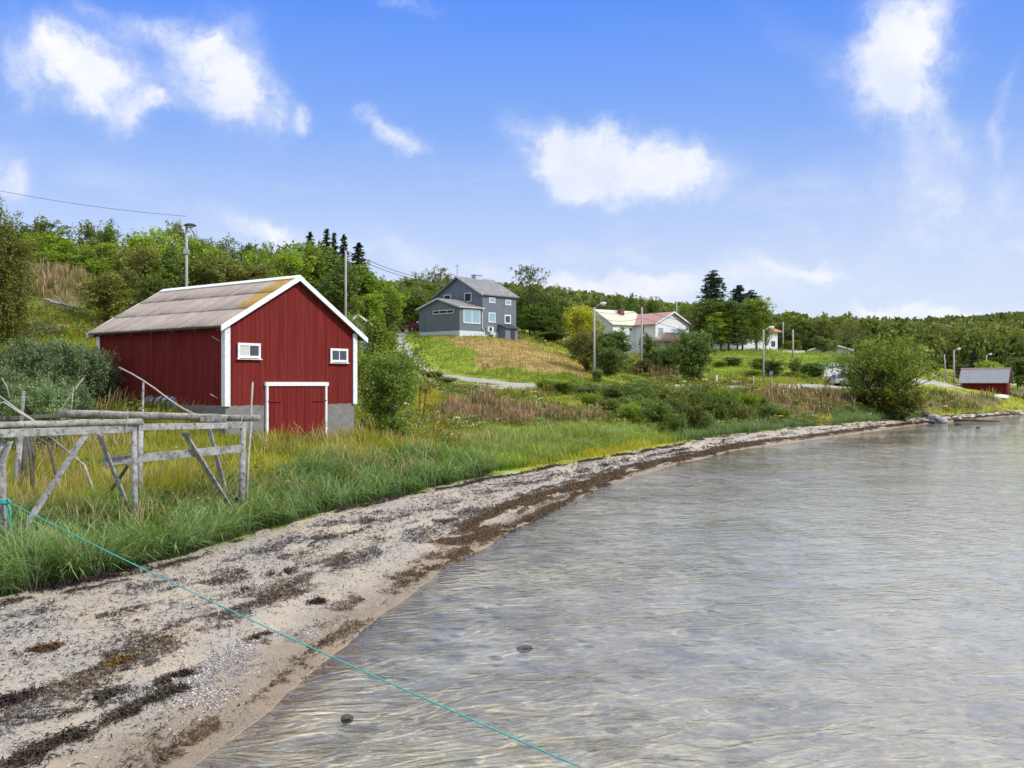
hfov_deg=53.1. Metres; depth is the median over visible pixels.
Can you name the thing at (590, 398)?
shrub
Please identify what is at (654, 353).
bush
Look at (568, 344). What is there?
bush
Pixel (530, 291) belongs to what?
aspen tree
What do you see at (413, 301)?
hill tree
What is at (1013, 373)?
bush
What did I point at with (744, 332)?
garden tree
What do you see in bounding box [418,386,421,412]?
dock plant
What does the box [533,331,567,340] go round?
bush
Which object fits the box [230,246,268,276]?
hill tree
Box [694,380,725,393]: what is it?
shrub
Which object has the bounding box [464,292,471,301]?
window
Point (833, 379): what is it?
parked car
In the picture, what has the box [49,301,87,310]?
fallen log
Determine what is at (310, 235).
spruce tree
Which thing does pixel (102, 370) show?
shrub
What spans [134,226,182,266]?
hill tree
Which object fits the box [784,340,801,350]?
birch tree
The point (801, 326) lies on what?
birch tree
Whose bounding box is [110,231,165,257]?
hill tree
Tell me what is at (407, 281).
birch tree
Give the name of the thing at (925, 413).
rock
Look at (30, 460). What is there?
dead branch
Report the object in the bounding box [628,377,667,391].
shrub
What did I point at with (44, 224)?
hill tree
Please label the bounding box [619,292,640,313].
garden tree
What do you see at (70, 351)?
shrub
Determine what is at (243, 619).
pebbles
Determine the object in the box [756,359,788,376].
bush
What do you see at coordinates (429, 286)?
birch tree
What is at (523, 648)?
rock
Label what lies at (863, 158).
sky
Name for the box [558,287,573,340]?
garden tree
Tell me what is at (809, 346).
birch tree
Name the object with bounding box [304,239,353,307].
hill tree
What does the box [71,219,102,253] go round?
hill tree
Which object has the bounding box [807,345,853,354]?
pale bungalow
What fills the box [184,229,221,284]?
hill tree
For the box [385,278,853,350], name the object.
forest
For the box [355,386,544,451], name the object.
meadow grass
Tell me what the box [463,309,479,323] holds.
window
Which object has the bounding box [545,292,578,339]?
garden tree
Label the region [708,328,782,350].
white house
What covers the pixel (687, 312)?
garden tree
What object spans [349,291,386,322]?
hill tree
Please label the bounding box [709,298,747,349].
garden tree
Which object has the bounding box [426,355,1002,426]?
fireweed
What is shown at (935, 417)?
rock
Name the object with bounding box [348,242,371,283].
spruce tree
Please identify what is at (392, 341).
willow bush
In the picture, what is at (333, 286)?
hill tree
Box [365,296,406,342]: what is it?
hill tree
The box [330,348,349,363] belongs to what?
window
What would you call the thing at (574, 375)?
mown grass
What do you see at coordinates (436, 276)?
birch tree
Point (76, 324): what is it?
wild herbs
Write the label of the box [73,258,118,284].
hill tree
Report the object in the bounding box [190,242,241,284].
hill tree
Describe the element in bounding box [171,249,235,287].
hill tree
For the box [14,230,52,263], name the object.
hill tree
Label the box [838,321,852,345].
birch tree
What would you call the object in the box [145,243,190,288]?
hill tree
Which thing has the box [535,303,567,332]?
garden tree
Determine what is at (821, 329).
birch tree
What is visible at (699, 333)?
power line
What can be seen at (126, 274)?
hill tree
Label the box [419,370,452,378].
bush
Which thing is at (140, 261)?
hill tree
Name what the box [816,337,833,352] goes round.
birch tree
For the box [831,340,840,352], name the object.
birch tree
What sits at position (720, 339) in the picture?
garden tree
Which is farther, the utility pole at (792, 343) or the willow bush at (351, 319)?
the utility pole at (792, 343)
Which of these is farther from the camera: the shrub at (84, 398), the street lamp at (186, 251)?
the street lamp at (186, 251)
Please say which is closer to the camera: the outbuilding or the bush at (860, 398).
the outbuilding
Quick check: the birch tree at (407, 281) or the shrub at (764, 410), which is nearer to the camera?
the shrub at (764, 410)
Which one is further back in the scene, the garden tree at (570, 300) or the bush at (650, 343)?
the garden tree at (570, 300)
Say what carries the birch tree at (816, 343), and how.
on the ground at (564, 370)
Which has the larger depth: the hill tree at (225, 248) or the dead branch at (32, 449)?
the hill tree at (225, 248)
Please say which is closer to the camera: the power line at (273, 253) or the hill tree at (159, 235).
the power line at (273, 253)
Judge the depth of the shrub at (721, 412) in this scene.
79.08 m
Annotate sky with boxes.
[0,0,1023,319]
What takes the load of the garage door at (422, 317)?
in the grey house at (477, 304)
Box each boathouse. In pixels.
[86,275,367,441]
[958,368,1013,394]
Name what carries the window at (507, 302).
in the grey house at (477, 304)
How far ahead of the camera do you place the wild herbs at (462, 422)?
85.39 m
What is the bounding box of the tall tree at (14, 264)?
[0,195,41,344]
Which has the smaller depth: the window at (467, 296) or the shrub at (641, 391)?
the shrub at (641, 391)
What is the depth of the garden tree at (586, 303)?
194.39 m
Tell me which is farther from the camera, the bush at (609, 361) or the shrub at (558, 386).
the bush at (609, 361)
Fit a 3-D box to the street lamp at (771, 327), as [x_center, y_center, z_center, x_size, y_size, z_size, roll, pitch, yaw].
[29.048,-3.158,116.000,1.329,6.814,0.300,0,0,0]
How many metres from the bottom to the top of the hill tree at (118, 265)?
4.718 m
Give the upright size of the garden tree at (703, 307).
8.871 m
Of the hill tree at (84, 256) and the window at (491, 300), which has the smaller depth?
the hill tree at (84, 256)
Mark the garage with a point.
(829, 372)
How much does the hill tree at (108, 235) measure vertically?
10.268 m
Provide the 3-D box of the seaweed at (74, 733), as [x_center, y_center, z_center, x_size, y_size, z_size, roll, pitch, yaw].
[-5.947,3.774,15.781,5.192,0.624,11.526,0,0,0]
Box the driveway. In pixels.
[394,330,535,385]
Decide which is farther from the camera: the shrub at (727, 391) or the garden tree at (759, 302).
the garden tree at (759, 302)
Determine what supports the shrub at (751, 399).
on the ground at (564, 370)
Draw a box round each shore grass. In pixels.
[0,432,507,596]
[670,402,929,440]
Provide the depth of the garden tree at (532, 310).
145.43 m
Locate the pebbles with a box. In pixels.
[0,440,741,767]
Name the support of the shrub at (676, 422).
on the ground at (564, 370)
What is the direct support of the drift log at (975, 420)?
on the beach
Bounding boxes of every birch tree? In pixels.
[393,276,417,290]
[409,280,444,297]
[410,271,429,287]
[421,268,439,290]
[431,266,448,287]
[440,272,454,284]
[561,304,599,343]
[587,317,605,348]
[775,320,789,348]
[778,329,797,349]
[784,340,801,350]
[788,319,818,350]
[799,332,822,350]
[805,317,836,347]
[807,334,821,351]
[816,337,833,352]
[827,325,844,343]
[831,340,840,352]
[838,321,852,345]
[840,333,860,353]
[845,319,863,354]
[855,329,875,353]
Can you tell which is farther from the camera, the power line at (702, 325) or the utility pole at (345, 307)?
the power line at (702, 325)
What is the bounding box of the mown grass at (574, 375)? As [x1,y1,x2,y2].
[413,336,847,383]
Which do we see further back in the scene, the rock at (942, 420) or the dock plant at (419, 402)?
the rock at (942, 420)
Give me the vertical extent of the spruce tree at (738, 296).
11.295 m
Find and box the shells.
[0,452,675,765]
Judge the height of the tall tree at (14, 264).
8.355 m
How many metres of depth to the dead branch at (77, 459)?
26.24 m
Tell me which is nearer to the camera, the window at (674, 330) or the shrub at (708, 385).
the shrub at (708, 385)
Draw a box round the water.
[203,415,1023,767]
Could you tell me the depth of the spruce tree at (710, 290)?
171.32 m
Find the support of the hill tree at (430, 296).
on the ground at (564, 370)
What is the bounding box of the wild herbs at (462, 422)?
[354,333,980,446]
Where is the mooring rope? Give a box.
[0,499,582,767]
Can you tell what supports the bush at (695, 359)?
on the ground at (564, 370)
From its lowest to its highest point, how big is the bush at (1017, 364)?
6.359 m
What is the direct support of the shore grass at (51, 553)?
on the ground at (564, 370)
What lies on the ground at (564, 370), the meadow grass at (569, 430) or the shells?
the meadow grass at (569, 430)
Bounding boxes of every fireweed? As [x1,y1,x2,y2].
[15,257,93,307]
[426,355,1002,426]
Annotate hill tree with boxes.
[11,221,47,241]
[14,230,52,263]
[26,213,79,248]
[28,230,85,258]
[30,249,91,272]
[63,248,100,277]
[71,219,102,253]
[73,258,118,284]
[75,270,135,322]
[78,240,121,280]
[82,217,123,269]
[97,245,149,273]
[108,267,141,306]
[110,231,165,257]
[115,229,164,258]
[117,243,168,296]
[126,270,176,307]
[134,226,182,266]
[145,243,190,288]
[149,219,193,285]
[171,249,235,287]
[174,236,219,284]
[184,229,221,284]
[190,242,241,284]
[212,250,248,281]
[214,250,263,282]
[215,232,243,260]
[216,240,233,253]
[226,240,260,265]
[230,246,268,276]
[237,260,282,279]
[253,241,276,277]
[260,239,334,291]
[261,249,317,279]
[269,246,282,259]
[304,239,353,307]
[315,258,362,315]
[343,260,385,312]
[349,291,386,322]
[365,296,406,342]
[372,275,406,324]
[375,290,410,339]
[396,283,435,331]
[410,287,434,320]
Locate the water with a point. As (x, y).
(1011, 435)
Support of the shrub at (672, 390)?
on the ground at (564, 370)
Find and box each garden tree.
[511,287,540,332]
[516,302,550,335]
[524,287,565,323]
[525,314,560,335]
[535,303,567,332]
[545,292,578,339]
[550,284,561,300]
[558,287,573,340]
[565,299,581,333]
[579,296,596,315]
[590,296,612,309]
[604,294,621,309]
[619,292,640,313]
[636,296,654,313]
[643,296,664,313]
[660,304,678,312]
[678,306,690,318]
[680,304,696,326]
[685,297,738,350]
[688,311,711,347]
[701,311,737,351]
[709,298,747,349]
[722,313,753,350]
[731,300,766,350]
[741,294,777,350]
[760,310,775,349]
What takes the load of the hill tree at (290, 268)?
on the ground at (564, 370)
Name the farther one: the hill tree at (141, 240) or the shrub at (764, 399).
the hill tree at (141, 240)
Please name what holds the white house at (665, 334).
on the ground at (564, 370)
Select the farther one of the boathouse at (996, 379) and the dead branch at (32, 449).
the boathouse at (996, 379)
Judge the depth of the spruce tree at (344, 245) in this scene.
111.89 m
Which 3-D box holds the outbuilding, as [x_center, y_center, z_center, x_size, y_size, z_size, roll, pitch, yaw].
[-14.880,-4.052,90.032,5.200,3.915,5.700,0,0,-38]
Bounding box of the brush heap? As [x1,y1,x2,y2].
[19,315,73,336]
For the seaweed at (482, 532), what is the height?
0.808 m
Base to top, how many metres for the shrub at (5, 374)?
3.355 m
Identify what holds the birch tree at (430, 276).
on the ground at (564, 370)
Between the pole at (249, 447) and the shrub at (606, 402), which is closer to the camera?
the pole at (249, 447)
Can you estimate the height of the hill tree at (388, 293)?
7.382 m
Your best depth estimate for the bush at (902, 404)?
104.02 m
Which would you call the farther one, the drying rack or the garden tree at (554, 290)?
the garden tree at (554, 290)
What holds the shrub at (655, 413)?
on the ground at (564, 370)
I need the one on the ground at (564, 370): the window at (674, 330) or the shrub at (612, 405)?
the shrub at (612, 405)
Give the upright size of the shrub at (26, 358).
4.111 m
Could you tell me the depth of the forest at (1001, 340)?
193.65 m
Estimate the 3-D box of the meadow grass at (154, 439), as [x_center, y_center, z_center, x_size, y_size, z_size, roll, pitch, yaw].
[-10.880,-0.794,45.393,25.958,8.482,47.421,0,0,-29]
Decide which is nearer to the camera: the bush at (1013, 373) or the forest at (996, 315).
the bush at (1013, 373)
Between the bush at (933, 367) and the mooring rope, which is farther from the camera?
the bush at (933, 367)
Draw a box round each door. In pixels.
[268,386,326,441]
[420,315,424,329]
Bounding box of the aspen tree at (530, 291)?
[508,264,548,334]
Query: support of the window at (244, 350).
in the boathouse at (287, 345)
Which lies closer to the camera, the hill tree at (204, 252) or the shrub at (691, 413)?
the shrub at (691, 413)
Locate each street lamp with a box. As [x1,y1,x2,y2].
[183,223,195,286]
[593,302,605,373]
[763,326,773,380]
[953,348,960,382]
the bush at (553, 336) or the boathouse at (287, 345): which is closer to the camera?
the boathouse at (287, 345)
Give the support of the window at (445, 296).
in the grey house at (477, 304)
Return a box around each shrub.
[0,334,67,415]
[0,362,28,439]
[0,368,81,452]
[32,334,96,403]
[58,379,99,439]
[64,345,126,407]
[357,333,436,435]
[402,372,419,408]
[533,378,555,390]
[550,379,578,393]
[553,379,583,393]
[570,384,599,397]
[575,392,602,408]
[577,381,607,394]
[595,396,624,413]
[597,387,612,396]
[597,399,620,414]
[599,377,645,399]
[616,400,644,424]
[617,381,661,406]
[621,391,655,421]
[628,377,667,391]
[639,395,676,430]
[647,381,689,405]
[659,394,685,416]
[664,408,688,434]
[674,381,700,396]
[675,398,707,429]
[681,385,717,414]
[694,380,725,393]
[696,409,715,431]
[703,388,720,401]
[705,400,730,419]
[711,384,741,408]
[715,385,743,394]
[720,392,743,417]
[728,401,753,422]
[736,389,762,414]
[755,400,779,421]
[756,394,775,407]
[774,406,792,418]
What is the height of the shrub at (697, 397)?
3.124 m
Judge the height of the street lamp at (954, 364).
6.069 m
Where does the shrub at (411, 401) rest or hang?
on the ground at (564, 370)
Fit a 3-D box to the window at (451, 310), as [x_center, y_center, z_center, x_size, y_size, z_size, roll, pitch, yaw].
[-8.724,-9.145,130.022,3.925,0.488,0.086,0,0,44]
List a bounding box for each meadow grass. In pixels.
[0,319,442,516]
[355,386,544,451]
[443,413,666,472]
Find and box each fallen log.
[44,298,66,306]
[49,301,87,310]
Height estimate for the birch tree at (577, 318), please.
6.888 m
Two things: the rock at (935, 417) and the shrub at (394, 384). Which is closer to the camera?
the shrub at (394, 384)
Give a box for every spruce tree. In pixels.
[302,231,314,264]
[321,229,334,259]
[331,232,340,267]
[336,234,350,266]
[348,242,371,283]
[688,270,728,326]
[727,285,750,312]
[746,290,760,304]
[967,348,980,367]
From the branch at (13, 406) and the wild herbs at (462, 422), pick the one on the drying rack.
the branch at (13, 406)
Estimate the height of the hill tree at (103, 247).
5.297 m
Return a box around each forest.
[14,227,409,293]
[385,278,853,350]
[811,311,1023,375]
[828,311,1023,325]
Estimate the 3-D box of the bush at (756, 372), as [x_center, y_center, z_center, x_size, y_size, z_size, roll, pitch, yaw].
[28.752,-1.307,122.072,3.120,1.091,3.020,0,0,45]
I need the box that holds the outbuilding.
[347,315,375,349]
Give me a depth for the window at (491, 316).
132.03 m
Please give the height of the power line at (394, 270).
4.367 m
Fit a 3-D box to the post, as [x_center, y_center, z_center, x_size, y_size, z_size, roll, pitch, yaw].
[-10.819,1.429,30.002,0.100,3.084,0.080,0,0,0]
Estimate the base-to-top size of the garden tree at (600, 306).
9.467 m
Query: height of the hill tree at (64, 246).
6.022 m
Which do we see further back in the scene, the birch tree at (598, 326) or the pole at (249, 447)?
the birch tree at (598, 326)
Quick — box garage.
[802,363,860,377]
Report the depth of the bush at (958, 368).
169.53 m
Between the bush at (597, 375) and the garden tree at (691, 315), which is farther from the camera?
the garden tree at (691, 315)
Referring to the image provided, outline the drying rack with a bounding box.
[0,391,260,536]
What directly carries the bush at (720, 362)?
on the ground at (564, 370)
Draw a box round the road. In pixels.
[417,374,1021,388]
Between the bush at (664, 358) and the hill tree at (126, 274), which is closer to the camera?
the hill tree at (126, 274)
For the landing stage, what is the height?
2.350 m
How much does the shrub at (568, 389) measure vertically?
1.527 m
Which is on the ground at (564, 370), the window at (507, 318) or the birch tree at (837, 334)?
the birch tree at (837, 334)
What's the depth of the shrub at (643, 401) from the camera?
73.16 m
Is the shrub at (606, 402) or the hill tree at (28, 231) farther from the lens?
the hill tree at (28, 231)
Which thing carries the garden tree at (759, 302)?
on the ground at (564, 370)
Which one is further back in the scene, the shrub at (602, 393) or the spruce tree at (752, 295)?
the spruce tree at (752, 295)
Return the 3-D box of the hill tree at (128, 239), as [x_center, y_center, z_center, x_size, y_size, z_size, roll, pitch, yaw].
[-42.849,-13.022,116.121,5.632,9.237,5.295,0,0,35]
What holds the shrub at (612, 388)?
on the ground at (564, 370)
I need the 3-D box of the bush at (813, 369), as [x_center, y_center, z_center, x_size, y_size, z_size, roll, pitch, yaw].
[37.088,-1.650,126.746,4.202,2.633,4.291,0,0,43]
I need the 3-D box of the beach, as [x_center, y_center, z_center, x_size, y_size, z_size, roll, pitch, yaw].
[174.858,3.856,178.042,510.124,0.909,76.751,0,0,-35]
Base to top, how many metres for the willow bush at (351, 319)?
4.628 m
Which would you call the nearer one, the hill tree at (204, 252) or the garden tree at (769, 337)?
the hill tree at (204, 252)
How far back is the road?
114.31 m
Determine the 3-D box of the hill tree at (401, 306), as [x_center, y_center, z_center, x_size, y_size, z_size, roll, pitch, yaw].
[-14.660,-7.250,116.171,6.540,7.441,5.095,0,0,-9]
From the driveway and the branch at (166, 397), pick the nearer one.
the branch at (166, 397)
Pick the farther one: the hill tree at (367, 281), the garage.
the garage
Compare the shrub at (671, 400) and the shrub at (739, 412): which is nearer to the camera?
the shrub at (671, 400)
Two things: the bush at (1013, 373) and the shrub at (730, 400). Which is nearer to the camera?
the shrub at (730, 400)
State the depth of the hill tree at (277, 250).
124.75 m
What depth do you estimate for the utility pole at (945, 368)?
157.91 m
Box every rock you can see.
[341,714,353,723]
[516,645,532,652]
[921,411,929,416]
[927,414,939,420]
[937,417,947,422]
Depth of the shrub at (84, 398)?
37.29 m
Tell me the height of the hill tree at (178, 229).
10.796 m
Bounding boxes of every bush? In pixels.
[347,312,362,361]
[359,313,393,364]
[379,328,400,358]
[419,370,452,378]
[436,376,457,383]
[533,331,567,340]
[561,334,588,356]
[564,330,603,371]
[587,326,635,367]
[590,345,626,376]
[591,369,603,381]
[631,356,654,373]
[638,332,659,366]
[644,346,664,369]
[657,344,677,373]
[665,324,717,380]
[713,359,728,366]
[721,357,744,365]
[741,369,765,376]
[744,356,772,374]
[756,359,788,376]
[785,357,804,374]
[797,360,826,378]
[847,395,875,402]
[861,384,936,420]
[924,364,943,371]
[948,362,968,377]
[1002,356,1023,388]
[1003,366,1018,383]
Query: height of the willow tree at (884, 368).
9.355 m
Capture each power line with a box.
[2,191,178,215]
[190,238,344,255]
[346,250,441,279]
[347,254,430,281]
[644,310,752,331]
[644,318,749,339]
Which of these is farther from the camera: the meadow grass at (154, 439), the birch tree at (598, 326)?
the birch tree at (598, 326)
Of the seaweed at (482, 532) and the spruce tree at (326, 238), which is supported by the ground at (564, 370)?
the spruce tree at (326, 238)
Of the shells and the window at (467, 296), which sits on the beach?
the shells
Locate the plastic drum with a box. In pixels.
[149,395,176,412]
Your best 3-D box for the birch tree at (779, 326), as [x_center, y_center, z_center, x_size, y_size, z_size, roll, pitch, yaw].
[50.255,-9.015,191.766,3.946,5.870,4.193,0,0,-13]
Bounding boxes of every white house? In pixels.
[575,308,690,353]
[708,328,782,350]
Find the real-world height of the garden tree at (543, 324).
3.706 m
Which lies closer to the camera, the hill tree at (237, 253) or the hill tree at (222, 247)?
the hill tree at (237, 253)
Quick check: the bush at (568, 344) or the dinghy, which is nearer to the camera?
the bush at (568, 344)
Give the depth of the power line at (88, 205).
65.01 m
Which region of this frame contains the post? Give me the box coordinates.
[141,381,143,465]
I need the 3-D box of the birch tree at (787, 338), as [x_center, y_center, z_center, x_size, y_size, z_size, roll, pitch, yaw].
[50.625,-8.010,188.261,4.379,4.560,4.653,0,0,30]
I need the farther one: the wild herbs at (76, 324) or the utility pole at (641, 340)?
the utility pole at (641, 340)
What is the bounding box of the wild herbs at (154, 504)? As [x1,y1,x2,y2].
[0,342,510,521]
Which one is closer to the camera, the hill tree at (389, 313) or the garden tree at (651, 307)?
the hill tree at (389, 313)
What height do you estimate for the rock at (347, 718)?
0.131 m
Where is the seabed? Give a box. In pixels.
[192,414,1023,767]
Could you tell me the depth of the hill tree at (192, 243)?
94.38 m
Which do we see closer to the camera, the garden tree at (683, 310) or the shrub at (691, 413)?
the shrub at (691, 413)
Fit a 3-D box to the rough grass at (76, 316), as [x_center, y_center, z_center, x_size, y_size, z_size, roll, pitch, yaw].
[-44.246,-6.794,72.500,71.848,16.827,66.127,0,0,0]
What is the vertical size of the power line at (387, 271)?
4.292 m
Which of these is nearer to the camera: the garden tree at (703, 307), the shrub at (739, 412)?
the shrub at (739, 412)
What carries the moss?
on the ground at (564, 370)
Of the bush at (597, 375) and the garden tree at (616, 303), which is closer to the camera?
the bush at (597, 375)
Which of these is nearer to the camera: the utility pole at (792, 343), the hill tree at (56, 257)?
the hill tree at (56, 257)
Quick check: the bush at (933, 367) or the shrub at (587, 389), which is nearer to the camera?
the shrub at (587, 389)
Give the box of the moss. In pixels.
[517,424,817,470]
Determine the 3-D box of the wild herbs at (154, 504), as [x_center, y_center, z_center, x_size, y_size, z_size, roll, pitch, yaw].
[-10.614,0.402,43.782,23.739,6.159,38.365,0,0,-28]
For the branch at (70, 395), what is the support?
on the ground at (564, 370)
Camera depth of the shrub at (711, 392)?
87.37 m
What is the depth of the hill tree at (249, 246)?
117.47 m
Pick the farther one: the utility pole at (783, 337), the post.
the utility pole at (783, 337)
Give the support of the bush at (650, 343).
on the ground at (564, 370)
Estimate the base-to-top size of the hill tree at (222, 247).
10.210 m
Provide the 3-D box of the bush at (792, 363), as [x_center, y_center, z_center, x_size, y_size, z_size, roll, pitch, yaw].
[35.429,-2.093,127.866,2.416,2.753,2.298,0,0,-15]
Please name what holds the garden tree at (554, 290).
on the ground at (564, 370)
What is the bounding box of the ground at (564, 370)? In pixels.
[0,276,1023,596]
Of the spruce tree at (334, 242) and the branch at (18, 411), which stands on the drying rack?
the branch at (18, 411)
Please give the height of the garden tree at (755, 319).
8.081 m
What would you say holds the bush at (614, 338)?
on the ground at (564, 370)
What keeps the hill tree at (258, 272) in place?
on the ground at (564, 370)
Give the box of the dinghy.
[994,394,1008,397]
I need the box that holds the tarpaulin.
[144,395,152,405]
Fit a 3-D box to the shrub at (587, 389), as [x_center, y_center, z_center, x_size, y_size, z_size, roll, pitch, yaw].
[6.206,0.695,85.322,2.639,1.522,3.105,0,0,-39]
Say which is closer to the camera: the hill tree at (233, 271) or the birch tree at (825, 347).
the hill tree at (233, 271)
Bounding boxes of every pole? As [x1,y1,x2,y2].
[245,382,253,506]
[344,251,346,317]
[640,307,642,363]
[782,322,783,349]
[792,330,793,357]
[944,354,946,380]
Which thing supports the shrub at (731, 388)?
on the ground at (564, 370)
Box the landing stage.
[1009,389,1023,397]
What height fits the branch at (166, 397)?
1.410 m
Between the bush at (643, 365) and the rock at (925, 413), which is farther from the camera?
the bush at (643, 365)
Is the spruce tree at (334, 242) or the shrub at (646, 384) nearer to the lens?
the shrub at (646, 384)
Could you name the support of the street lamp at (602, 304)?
on the ground at (564, 370)
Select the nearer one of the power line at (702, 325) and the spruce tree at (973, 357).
the power line at (702, 325)
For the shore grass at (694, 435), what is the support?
on the ground at (564, 370)
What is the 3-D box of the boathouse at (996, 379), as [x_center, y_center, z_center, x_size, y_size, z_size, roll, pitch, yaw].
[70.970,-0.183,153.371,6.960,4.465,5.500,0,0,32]
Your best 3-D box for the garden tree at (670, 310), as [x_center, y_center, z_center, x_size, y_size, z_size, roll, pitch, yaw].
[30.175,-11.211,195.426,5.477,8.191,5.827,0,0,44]
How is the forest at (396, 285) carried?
on the ground at (564, 370)
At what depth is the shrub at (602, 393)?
83.37 m
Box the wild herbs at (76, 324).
[0,266,364,426]
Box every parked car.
[393,320,418,331]
[829,374,870,385]
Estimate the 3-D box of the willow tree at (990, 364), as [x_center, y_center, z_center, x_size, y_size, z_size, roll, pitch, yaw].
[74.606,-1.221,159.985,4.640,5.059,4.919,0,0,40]
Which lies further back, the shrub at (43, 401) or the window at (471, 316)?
the window at (471, 316)
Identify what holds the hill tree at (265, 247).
on the ground at (564, 370)
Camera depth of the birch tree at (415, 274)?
168.04 m
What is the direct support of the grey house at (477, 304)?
on the ground at (564, 370)
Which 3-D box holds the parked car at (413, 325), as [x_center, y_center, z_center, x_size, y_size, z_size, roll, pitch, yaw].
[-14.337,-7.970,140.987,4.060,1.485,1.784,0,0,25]
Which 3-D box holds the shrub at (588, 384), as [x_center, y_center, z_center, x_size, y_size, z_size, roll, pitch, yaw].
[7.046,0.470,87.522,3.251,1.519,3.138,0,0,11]
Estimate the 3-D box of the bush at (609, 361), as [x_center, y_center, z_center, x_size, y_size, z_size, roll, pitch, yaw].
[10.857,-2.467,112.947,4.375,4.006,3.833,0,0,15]
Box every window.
[237,343,262,359]
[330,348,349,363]
[433,309,453,314]
[444,294,450,298]
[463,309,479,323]
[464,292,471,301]
[488,312,495,322]
[489,297,494,302]
[504,315,510,323]
[505,300,510,304]
[658,327,663,334]
[672,328,684,332]
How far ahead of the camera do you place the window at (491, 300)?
132.00 m
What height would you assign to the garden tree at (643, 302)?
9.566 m
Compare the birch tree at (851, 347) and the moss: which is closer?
the moss
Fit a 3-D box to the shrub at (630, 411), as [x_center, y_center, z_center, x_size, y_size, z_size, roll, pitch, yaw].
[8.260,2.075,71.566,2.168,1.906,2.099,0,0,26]
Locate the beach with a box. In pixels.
[0,410,1023,767]
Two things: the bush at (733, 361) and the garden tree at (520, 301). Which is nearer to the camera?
the bush at (733, 361)
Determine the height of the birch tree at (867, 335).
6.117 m
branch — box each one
[0,396,33,419]
[0,402,33,420]
[26,437,34,491]
[29,437,34,472]
[36,437,58,485]
[48,436,95,494]
[53,378,83,418]
[118,367,196,413]
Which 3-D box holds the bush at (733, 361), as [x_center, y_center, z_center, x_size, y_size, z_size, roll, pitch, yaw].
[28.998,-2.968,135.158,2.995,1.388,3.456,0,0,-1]
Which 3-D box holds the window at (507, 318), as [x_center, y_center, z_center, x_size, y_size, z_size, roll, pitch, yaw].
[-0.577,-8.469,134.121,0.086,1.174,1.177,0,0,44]
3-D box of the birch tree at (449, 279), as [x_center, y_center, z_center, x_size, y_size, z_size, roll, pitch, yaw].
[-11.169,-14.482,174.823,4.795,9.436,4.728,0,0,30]
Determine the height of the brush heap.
1.470 m
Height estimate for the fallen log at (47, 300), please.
0.538 m
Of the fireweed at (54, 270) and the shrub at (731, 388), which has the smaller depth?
the fireweed at (54, 270)
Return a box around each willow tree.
[819,330,945,411]
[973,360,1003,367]
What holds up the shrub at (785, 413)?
on the ground at (564, 370)
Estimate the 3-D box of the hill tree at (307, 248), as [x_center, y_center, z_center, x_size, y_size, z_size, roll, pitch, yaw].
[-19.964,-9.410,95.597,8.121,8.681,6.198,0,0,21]
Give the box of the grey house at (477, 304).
[416,274,520,340]
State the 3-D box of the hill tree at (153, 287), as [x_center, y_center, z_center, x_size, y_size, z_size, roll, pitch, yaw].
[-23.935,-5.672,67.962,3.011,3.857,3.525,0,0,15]
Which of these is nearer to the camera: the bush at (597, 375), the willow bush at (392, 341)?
the willow bush at (392, 341)
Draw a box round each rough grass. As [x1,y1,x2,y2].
[0,268,359,412]
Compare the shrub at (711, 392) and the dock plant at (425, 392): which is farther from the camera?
the shrub at (711, 392)
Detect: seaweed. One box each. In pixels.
[0,410,1023,767]
[0,556,333,767]
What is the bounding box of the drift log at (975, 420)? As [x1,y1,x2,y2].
[954,419,999,421]
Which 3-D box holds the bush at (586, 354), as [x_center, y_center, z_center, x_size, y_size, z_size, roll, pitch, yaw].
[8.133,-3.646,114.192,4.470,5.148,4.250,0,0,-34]
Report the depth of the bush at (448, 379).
98.46 m
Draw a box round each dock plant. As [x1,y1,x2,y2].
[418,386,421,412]
[423,390,426,416]
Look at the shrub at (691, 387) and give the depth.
83.00 m
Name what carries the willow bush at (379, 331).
on the ground at (564, 370)
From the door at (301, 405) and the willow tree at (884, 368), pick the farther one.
the willow tree at (884, 368)
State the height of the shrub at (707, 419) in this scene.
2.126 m
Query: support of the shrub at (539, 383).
on the ground at (564, 370)
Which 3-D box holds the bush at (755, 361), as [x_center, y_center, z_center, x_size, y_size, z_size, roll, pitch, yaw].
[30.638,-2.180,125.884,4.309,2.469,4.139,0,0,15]
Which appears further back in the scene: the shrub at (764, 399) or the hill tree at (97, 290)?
the shrub at (764, 399)
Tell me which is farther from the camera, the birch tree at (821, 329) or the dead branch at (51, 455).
the birch tree at (821, 329)
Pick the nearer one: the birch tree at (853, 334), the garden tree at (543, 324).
the garden tree at (543, 324)
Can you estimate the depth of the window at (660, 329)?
161.76 m
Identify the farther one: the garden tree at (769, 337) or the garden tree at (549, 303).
the garden tree at (769, 337)

